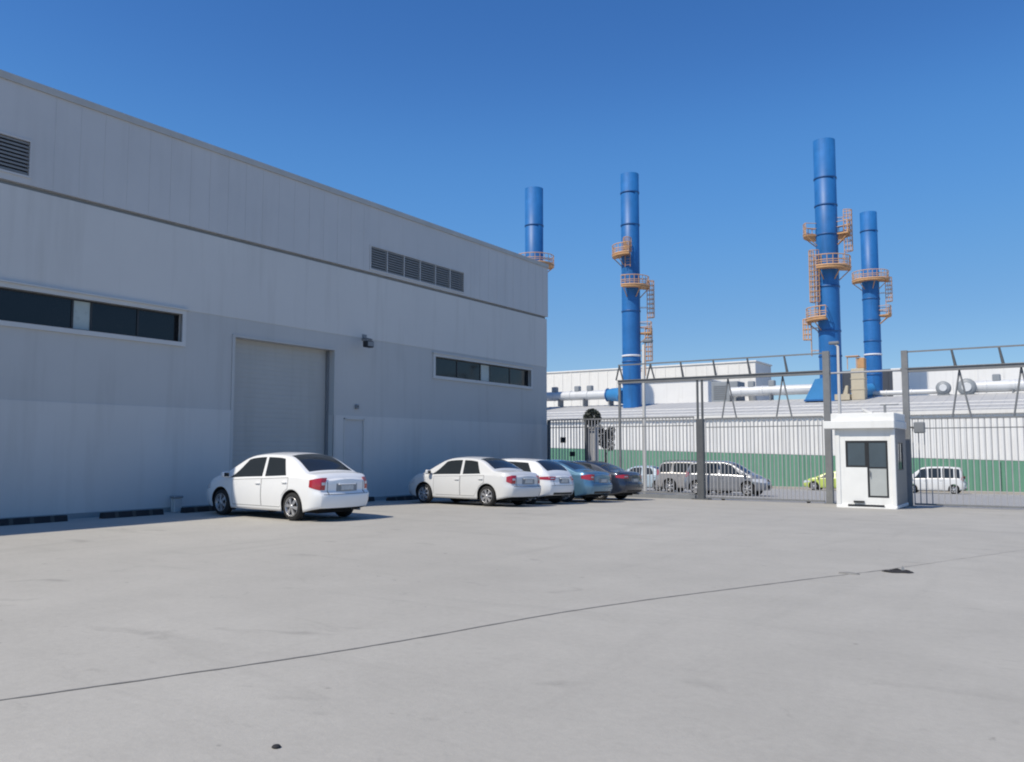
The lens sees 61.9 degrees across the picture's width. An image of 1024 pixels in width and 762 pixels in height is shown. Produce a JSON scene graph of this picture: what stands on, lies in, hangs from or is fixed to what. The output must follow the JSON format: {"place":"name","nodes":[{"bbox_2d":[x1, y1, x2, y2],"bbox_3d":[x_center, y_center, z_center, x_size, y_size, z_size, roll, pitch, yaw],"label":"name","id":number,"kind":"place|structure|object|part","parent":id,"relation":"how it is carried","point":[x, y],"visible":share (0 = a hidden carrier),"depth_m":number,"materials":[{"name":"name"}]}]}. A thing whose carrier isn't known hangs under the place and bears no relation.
{"place":"outdoors","nodes":[
{"label":"outdoors","id":0,"kind":"place"},
{"bbox_2d":[0,497,1023,761],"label":"parking lot","id":1,"kind":"structure","parent":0,"point":[922,661],"depth_m":7.39,"materials":[{"name":"concrete"}]},
{"bbox_2d":[0,515,67,525],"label":"wheel stop","id":2,"kind":"object","parent":1,"relation":"on","point":[30,520],"visible":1,"depth_m":18.40,"materials":[{"name":"black rubber"}]},
{"bbox_2d":[99,509,163,518],"bbox_3d":[-9.064,3.166,20.381,0.186,0.138,1.560,-3,-6,34],"label":"wheel stop","id":3,"kind":"object","parent":1,"relation":"on","point":[122,514],"visible":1,"depth_m":20.28,"materials":[{"name":"black rubber"}]},
{"bbox_2d":[170,495,182,512],"bbox_3d":[-8.548,3.133,21.734,0.200,0.420,0.280,-3,-5,33],"label":"utility cabinet","id":4,"kind":"object","parent":1,"relation":"on","point":[176,504],"visible":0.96,"depth_m":21.66,"materials":[{"name":"paint"}]},
{"bbox_2d":[180,506,235,512],"bbox_3d":[-7.863,3.307,22.135,0.186,0.138,1.560,-3,-6,34],"label":"wheel stop","id":5,"kind":"object","parent":1,"relation":"on","point":[196,509],"visible":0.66,"depth_m":21.79,"materials":[{"name":"black rubber"}]},
{"bbox_2d":[0,69,548,518],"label":"warehouse","id":6,"kind":"structure","parent":1,"relation":"on","point":[188,318],"depth_m":23.30,"materials":[{"name":"paint"}]},
{"bbox_2d":[0,279,189,346],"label":"window","id":7,"kind":"structure","parent":6,"relation":"in","point":[20,309],"depth_m":20.37,"materials":[{"name":"glass"}]},
{"bbox_2d":[343,418,364,473],"bbox_3d":[-5.146,2.510,27.611,0.105,2.600,0.950,-3,-5,33],"label":"door","id":8,"kind":"structure","parent":6,"relation":"in","point":[354,428],"depth_m":27.70,"materials":[{"name":"metal"}]},
{"bbox_2d":[362,334,373,347],"bbox_3d":[-4.788,-1.322,27.932,0.376,0.490,0.780,3,-5,-33],"label":"flood light","id":9,"kind":"object","parent":6,"relation":"attached to","point":[367,343],"visible":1,"depth_m":27.72,"materials":[{"name":"black plastic"}]},
{"bbox_2d":[432,352,533,388],"bbox_3d":[-1.050,-0.346,34.208,0.265,0.965,7.040,-3,-5,33],"label":"window","id":10,"kind":"structure","parent":6,"relation":"in","point":[443,368],"depth_m":33.96,"materials":[{"name":"glass"}]},
{"bbox_2d":[272,744,280,748],"bbox_3d":[-1.267,1.964,4.590,0.050,0.016,0.051,-3,-5,33],"label":"rubbish scrap","id":11,"kind":"object","parent":1,"relation":"on","point":[276,746],"visible":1,"depth_m":4.58,"materials":[{"name":"black rubber"}]},
{"bbox_2d":[206,452,368,520],"bbox_3d":[-5.572,2.489,20.674,4.825,1.534,1.954,-4,-6,38],"label":"parked car","id":12,"kind":"object","parent":1,"relation":"on","point":[294,486],"visible":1,"depth_m":19.59,"materials":[{"name":"white paint"}]},
{"bbox_3d":[-6.290,2.611,20.184,1.132,0.636,0.059,-4,-6,38],"label":"door","id":13,"kind":"part","parent":12,"relation":"part of","materials":[{"name":"white paint"}]},
{"bbox_3d":[-6.279,2.065,20.371,1.270,0.505,0.181,-4,-6,38],"label":"side window","id":14,"kind":"part","parent":12,"relation":"part of","materials":[{"name":"black glass"}]},
{"bbox_3d":[-5.450,2.539,19.535,0.972,0.676,0.057,-4,-6,38],"label":"door","id":15,"kind":"part","parent":12,"relation":"part of","materials":[{"name":"white paint"}]},
{"bbox_3d":[-5.404,1.983,19.700,0.820,0.447,0.173,-4,-6,38],"label":"side window","id":16,"kind":"part","parent":12,"relation":"part of","materials":[{"name":"black glass"}]},
{"bbox_3d":[-4.450,1.903,19.848,0.741,0.414,1.246,-4,-6,38],"label":"rear window","id":17,"kind":"part","parent":12,"relation":"part of","materials":[{"name":"black glass"}]},
{"bbox_2d":[386,495,417,500],"bbox_3d":[-3.644,3.930,28.607,0.186,0.138,1.560,-3,-5,33],"label":"wheel stop","id":18,"kind":"object","parent":1,"relation":"on","point":[410,497],"visible":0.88,"depth_m":28.45,"materials":[{"name":"black rubber"}]},
{"bbox_2d":[408,456,540,505],"bbox_3d":[-1.266,3.078,26.477,4.545,1.468,1.984,-3,-7,37],"label":"parked car","id":19,"kind":"object","parent":1,"relation":"on","point":[488,481],"visible":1,"depth_m":25.53,"materials":[{"name":"paint"}]},
{"bbox_3d":[-2.002,3.167,25.975,1.074,0.592,0.064,-3,-7,37],"label":"door","id":20,"kind":"part","parent":19,"relation":"part of","materials":[{"name":"paint"}]},
{"bbox_3d":[-1.976,2.648,26.172,1.180,0.460,0.187,-3,-7,37],"label":"side window","id":21,"kind":"part","parent":19,"relation":"part of","materials":[{"name":"black glass"}]},
{"bbox_3d":[-1.174,2.584,25.562,0.720,0.425,0.182,-3,-7,37],"label":"side window","id":22,"kind":"part","parent":19,"relation":"part of","materials":[{"name":"black glass"}]},
{"bbox_3d":[-1.203,3.103,25.366,0.922,0.621,0.061,-3,-7,37],"label":"door","id":23,"kind":"part","parent":19,"relation":"part of","materials":[{"name":"paint"}]},
{"bbox_3d":[-0.372,2.507,25.851,0.616,0.348,1.237,-3,-7,37],"label":"rear window","id":24,"kind":"part","parent":19,"relation":"part of","materials":[{"name":"black glass"}]},
{"bbox_2d":[0,550,1018,699],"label":"pavement joint","id":25,"kind":"object","parent":1,"relation":"on","point":[391,642],"visible":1,"depth_m":6.89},
{"bbox_2d":[462,458,573,503],"bbox_3d":[-0.100,3.289,28.341,4.398,1.455,2.039,-3,-7,35],"label":"parked car","id":26,"kind":"object","parent":1,"relation":"on","point":[556,482],"visible":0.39,"depth_m":27.02,"materials":[{"name":"white paint"}]},
{"bbox_3d":[0.178,2.771,27.301,1.179,0.391,0.184,-3,-7,35],"label":"side window","id":27,"kind":"part","parent":26,"relation":"part of","materials":[{"name":"black glass"}]},
{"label":"rear window","id":28,"kind":"part","parent":26,"relation":"part of","materials":[{"name":"black glass"}]},
{"bbox_2d":[543,459,612,501],"bbox_3d":[1.191,3.514,30.364,4.828,1.450,2.058,-3,-7,35],"label":"parked car","id":29,"kind":"object","parent":1,"relation":"on","point":[590,484],"visible":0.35,"depth_m":28.80,"materials":[{"name":"blue paint"}]},
{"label":"rear window","id":30,"kind":"part","parent":29,"relation":"part of","materials":[{"name":"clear glass"}]},
{"bbox_2d":[587,427,599,460],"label":"gate pillar","id":31,"kind":"structure","parent":1,"relation":"on","point":[593,440],"depth_m":36.30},
{"bbox_2d":[583,408,601,426],"bbox_3d":[3.442,1.577,36.565,0.818,0.829,0.828,-3,-5,33],"label":"topiary ball","id":32,"kind":"object","parent":31,"relation":"on","point":[591,413],"visible":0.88,"depth_m":36.37,"materials":[{"name":"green plant"}]},
{"bbox_2d":[574,460,642,499],"bbox_3d":[2.612,3.770,32.707,4.828,1.449,2.058,-3,-7,35],"label":"parked car","id":33,"kind":"object","parent":1,"relation":"on","point":[625,483],"visible":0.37,"depth_m":31.25,"materials":[{"name":"grey paint"}]},
{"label":"rear window","id":34,"kind":"part","parent":33,"relation":"part of","materials":[{"name":"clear glass"}]},
{"bbox_2d":[547,416,696,498],"bbox_3d":[4.316,3.264,35.437,6.900,3.456,0.220,-3,-5,33],"label":"steel fence","id":35,"kind":"object","parent":1,"relation":"on","point":[649,494],"visible":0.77,"depth_m":34.86,"materials":[{"name":"metal"}]},
{"bbox_2d":[691,380,711,499],"bbox_3d":[7.403,2.301,33.505,0.660,4.690,0.440,-3,-5,33],"label":"gate post","id":36,"kind":"object","parent":1,"relation":"on","point":[700,457],"visible":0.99,"depth_m":33.38,"materials":[{"name":"metal"}]},
{"bbox_2d":[615,351,836,503],"bbox_3d":[7.961,1.875,33.175,8.679,5.566,0.350,-3,-5,33],"label":"gate gantry","id":37,"kind":"object","parent":1,"relation":"on","point":[827,406],"visible":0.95,"depth_m":31.97,"materials":[{"name":"metal"}]},
{"bbox_2d":[705,416,824,502],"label":"sliding gate","id":38,"kind":"structure","parent":37,"relation":"attached to","point":[765,426],"depth_m":32.07,"materials":[{"name":"metal"}]},
{"bbox_2d":[839,572,859,574],"bbox_3d":[4.345,2.474,10.990,0.268,0.020,0.130,-3,-5,33],"label":"rubbish scrap","id":39,"kind":"object","parent":1,"relation":"on","point":[850,573],"visible":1,"depth_m":10.94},
{"bbox_2d":[823,404,908,508],"bbox_3d":[11.841,2.502,28.417,2.230,3.350,2.450,-3,-5,33],"label":"guard booth","id":40,"kind":"object","parent":1,"relation":"on","point":[870,458],"visible":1,"depth_m":27.52,"materials":[{"name":"metal"}]},
{"bbox_2d":[847,443,864,465],"bbox_3d":[11.169,2.368,27.684,0.530,0.740,0.015,-3,-5,33],"label":"window pane","id":41,"kind":"structure","parent":40,"relation":"in","point":[856,451],"depth_m":27.67,"materials":[{"name":"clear glass"}]},
{"bbox_2d":[869,442,886,495],"bbox_3d":[11.690,2.816,27.274,0.510,1.700,0.083,-3,-5,33],"label":"door","id":42,"kind":"structure","parent":40,"relation":"in","point":[877,450],"depth_m":27.29,"materials":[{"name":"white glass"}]},
{"bbox_2d":[881,566,913,572],"bbox_3d":[5.033,2.450,11.142,0.399,0.088,0.229,-3,-5,33],"label":"rubbish scrap","id":43,"kind":"object","parent":1,"relation":"on","point":[897,570],"visible":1,"depth_m":11.11,"materials":[{"name":"black rubber"}]},
{"bbox_2d":[901,344,1023,506],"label":"gate gantry","id":44,"kind":"object","parent":1,"relation":"on","point":[905,370],"visible":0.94,"depth_m":29.19,"materials":[{"name":"metal"}]},
{"bbox_2d":[829,368,900,374],"bbox_3d":[12.545,-0.329,30.368,2.480,0.120,0.120,-3,-5,33],"label":"tie rail","id":45,"kind":"object","parent":44,"relation":"attached to","point":[830,373],"visible":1,"depth_m":30.34,"materials":[{"name":"metal"}]},
{"bbox_2d":[910,422,924,432],"bbox_3d":[13.827,1.591,29.167,0.532,0.380,0.305,-3,-5,33],"label":"flood light","id":46,"kind":"object","parent":44,"relation":"attached to","point":[918,427],"visible":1,"depth_m":28.99,"materials":[{"name":"metal"}]},
{"bbox_2d":[911,416,1023,507],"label":"sliding gate","id":47,"kind":"structure","parent":44,"relation":"attached to","point":[960,427],"depth_m":28.40,"materials":[{"name":"metal"}]},
{"bbox_2d":[0,0,1023,399],"label":"sky","id":48,"kind":"structure","parent":0,"point":[443,113],"materials":[{"name":"blue"}]},
{"bbox_2d":[547,360,771,406],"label":"building","id":49,"kind":"structure","parent":0,"point":[597,379],"depth_m":119.21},
{"bbox_2d":[642,488,1023,508],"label":"street","id":50,"kind":"structure","parent":0,"point":[972,499],"depth_m":42.57,"materials":[{"name":"grey asphalt"}]},
{"bbox_2d":[598,424,615,461],"bbox_3d":[4.111,3.430,37.222,0.861,3.104,1.038,-3,-5,33],"label":"tree","id":51,"kind":"object","parent":50,"relation":"on","point":[606,439],"visible":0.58,"depth_m":37.17,"materials":[{"name":"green plant"}]},
{"bbox_2d":[627,466,662,490],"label":"street car","id":52,"kind":"object","parent":50,"relation":"on","point":[651,476],"visible":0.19,"depth_m":49.66,"materials":[{"name":"silver paint"}]},
{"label":"side window","id":53,"kind":"part","parent":52,"relation":"part of","materials":[{"name":"black glass"}]},
{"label":"door","id":54,"kind":"part","parent":52,"relation":"part of","materials":[{"name":"blue paint"}]},
{"bbox_2d":[642,339,652,490],"bbox_3d":[6.200,1.657,39.123,0.620,7.144,0.320,-3,-5,33],"label":"street lamp","id":55,"kind":"object","parent":50,"relation":"on","point":[643,392],"visible":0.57,"depth_m":39.20,"materials":[{"name":"grey metal"}]},
{"bbox_2d":[655,460,730,493],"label":"street car","id":56,"kind":"object","parent":50,"relation":"on","point":[671,472],"visible":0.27,"depth_m":46.45,"materials":[{"name":"silver paint"}]},
{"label":"side window","id":57,"kind":"part","parent":56,"relation":"part of","materials":[{"name":"black glass"}]},
{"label":"door","id":58,"kind":"part","parent":56,"relation":"part of","materials":[{"name":"silver paint"}]},
{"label":"side window","id":59,"kind":"part","parent":56,"relation":"part of","materials":[{"name":"black glass"}]},
{"bbox_2d":[684,461,771,495],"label":"street car","id":60,"kind":"object","parent":50,"relation":"on","point":[730,479],"visible":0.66,"depth_m":41.30,"materials":[{"name":"silver paint"}]},
{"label":"side window","id":61,"kind":"part","parent":60,"relation":"part of","materials":[{"name":"black glass"}]},
{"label":"side window","id":62,"kind":"part","parent":60,"relation":"part of","materials":[{"name":"black glass"}]},
{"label":"door","id":63,"kind":"part","parent":60,"relation":"part of","materials":[{"name":"silver paint"}]},
{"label":"door","id":64,"kind":"part","parent":60,"relation":"part of","materials":[{"name":"silver paint"}]},
{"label":"side window","id":65,"kind":"part","parent":60,"relation":"part of","materials":[{"name":"black glass"}]},
{"bbox_2d":[804,471,835,489],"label":"street car","id":66,"kind":"object","parent":50,"relation":"on","point":[813,482],"visible":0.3,"depth_m":63.10,"materials":[{"name":"paint"}]},
{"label":"door","id":67,"kind":"part","parent":66,"relation":"part of","materials":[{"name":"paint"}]},
{"bbox_2d":[828,341,840,413],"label":"street lamp","id":68,"kind":"object","parent":50,"relation":"on","point":[835,343],"visible":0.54,"depth_m":40.19,"materials":[{"name":"grey metal"}]},
{"bbox_2d":[912,466,966,493],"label":"street van","id":69,"kind":"object","parent":50,"relation":"on","point":[940,477],"visible":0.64,"depth_m":57.79,"materials":[{"name":"paint"}]},
{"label":"side window","id":70,"kind":"part","parent":69,"relation":"part of","materials":[{"name":"black glass"}]},
{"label":"door","id":71,"kind":"part","parent":69,"relation":"part of","materials":[{"name":"paint"}]},
{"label":"side window","id":72,"kind":"part","parent":69,"relation":"part of","materials":[{"name":"black glass"}]},
{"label":"door","id":73,"kind":"part","parent":69,"relation":"part of","materials":[{"name":"paint"}]},
{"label":"side window","id":74,"kind":"part","parent":69,"relation":"part of","materials":[{"name":"black glass"}]},
{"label":"side window","id":75,"kind":"part","parent":69,"relation":"part of","materials":[{"name":"black glass"}]},
{"bbox_2d":[842,369,892,396],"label":"vent","id":76,"kind":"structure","parent":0,"point":[887,377],"depth_m":111.76,"materials":[{"name":"grey metal"}]},
{"bbox_2d":[772,486,1023,494],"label":"pavement","id":77,"kind":"structure","parent":0,"point":[973,492],"depth_m":61.42,"materials":[{"name":"concrete"}]},
{"bbox_2d":[891,362,1023,395],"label":"rooftop building","id":78,"kind":"structure","parent":0,"point":[925,380],"depth_m":89.70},
{"bbox_3d":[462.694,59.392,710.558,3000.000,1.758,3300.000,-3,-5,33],"label":"ground","id":79,"kind":"structure","parent":0,"visible":0},
{"bbox_2d":[547,392,1023,491],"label":"factory building","id":80,"kind":"structure","parent":79,"relation":"on","point":[980,405],"depth_m":71.81,"materials":[{"name":"white metal"}]},
{"bbox_2d":[519,186,553,271],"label":"chimney stack","id":81,"kind":"object","parent":80,"relation":"on","point":[534,225],"visible":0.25,"depth_m":98.17,"materials":[{"name":"blue paint"}]},
{"bbox_2d":[547,385,613,406],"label":"roof duct","id":82,"kind":"object","parent":80,"relation":"on","point":[590,393],"visible":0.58,"depth_m":97.50,"materials":[{"name":"metal"}]},
{"bbox_2d":[604,388,622,403],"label":"stack elbow","id":83,"kind":"object","parent":82,"relation":"attached to","point":[611,394],"visible":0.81,"depth_m":94.07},
{"bbox_2d":[612,172,654,407],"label":"chimney stack","id":84,"kind":"object","parent":80,"relation":"on","point":[628,254],"visible":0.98,"depth_m":91.96,"materials":[{"name":"blue paint"}]},
{"bbox_2d":[641,380,721,403],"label":"rooftop unit","id":85,"kind":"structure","parent":80,"relation":"on","point":[671,392],"depth_m":106.19,"materials":[{"name":"white metal"}]},
{"bbox_2d":[711,381,756,401],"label":"roof unit","id":86,"kind":"structure","parent":80,"relation":"on","point":[718,389],"depth_m":90.60,"materials":[{"name":"grey metal"}]},
{"bbox_2d":[729,380,811,401],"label":"roof duct","id":87,"kind":"object","parent":80,"relation":"on","point":[771,389],"visible":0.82,"depth_m":86.62,"materials":[{"name":"metal"}]},
{"bbox_2d":[802,137,852,400],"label":"chimney stack","id":88,"kind":"object","parent":80,"relation":"on","point":[826,236],"visible":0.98,"depth_m":81.95,"materials":[{"name":"blue paint"}]},
{"bbox_2d":[804,378,822,401],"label":"stack elbow","id":89,"kind":"object","parent":88,"relation":"attached to","point":[815,393],"visible":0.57,"depth_m":80.94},
{"bbox_2d":[835,355,867,399],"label":"filter tower","id":90,"kind":"structure","parent":80,"relation":"on","point":[859,389],"depth_m":80.04,"materials":[{"name":"beige metal"}]},
{"bbox_2d":[852,211,892,396],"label":"chimney stack","id":91,"kind":"object","parent":80,"relation":"on","point":[870,279],"visible":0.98,"depth_m":105.89,"materials":[{"name":"blue paint"}]},
{"bbox_2d":[867,383,874,395],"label":"stack elbow","id":92,"kind":"object","parent":91,"relation":"attached to","point":[870,388],"visible":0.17,"depth_m":104.40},
{"bbox_2d":[872,389,938,396],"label":"roof duct","id":93,"kind":"object","parent":80,"relation":"on","point":[899,392],"visible":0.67,"depth_m":80.41,"materials":[{"name":"metal"}]},
{"bbox_2d":[936,381,950,395],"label":"roof fan","id":94,"kind":"object","parent":80,"relation":"on","point":[943,387],"visible":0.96,"depth_m":77.57},
{"bbox_2d":[958,378,976,394],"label":"roof fan","id":95,"kind":"object","parent":80,"relation":"on","point":[970,386],"visible":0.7,"depth_m":76.49},
{"bbox_2d":[974,374,1023,392],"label":"roof duct","id":96,"kind":"object","parent":80,"relation":"on","point":[996,383],"visible":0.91,"depth_m":75.58,"materials":[{"name":"metal"}]}
]}

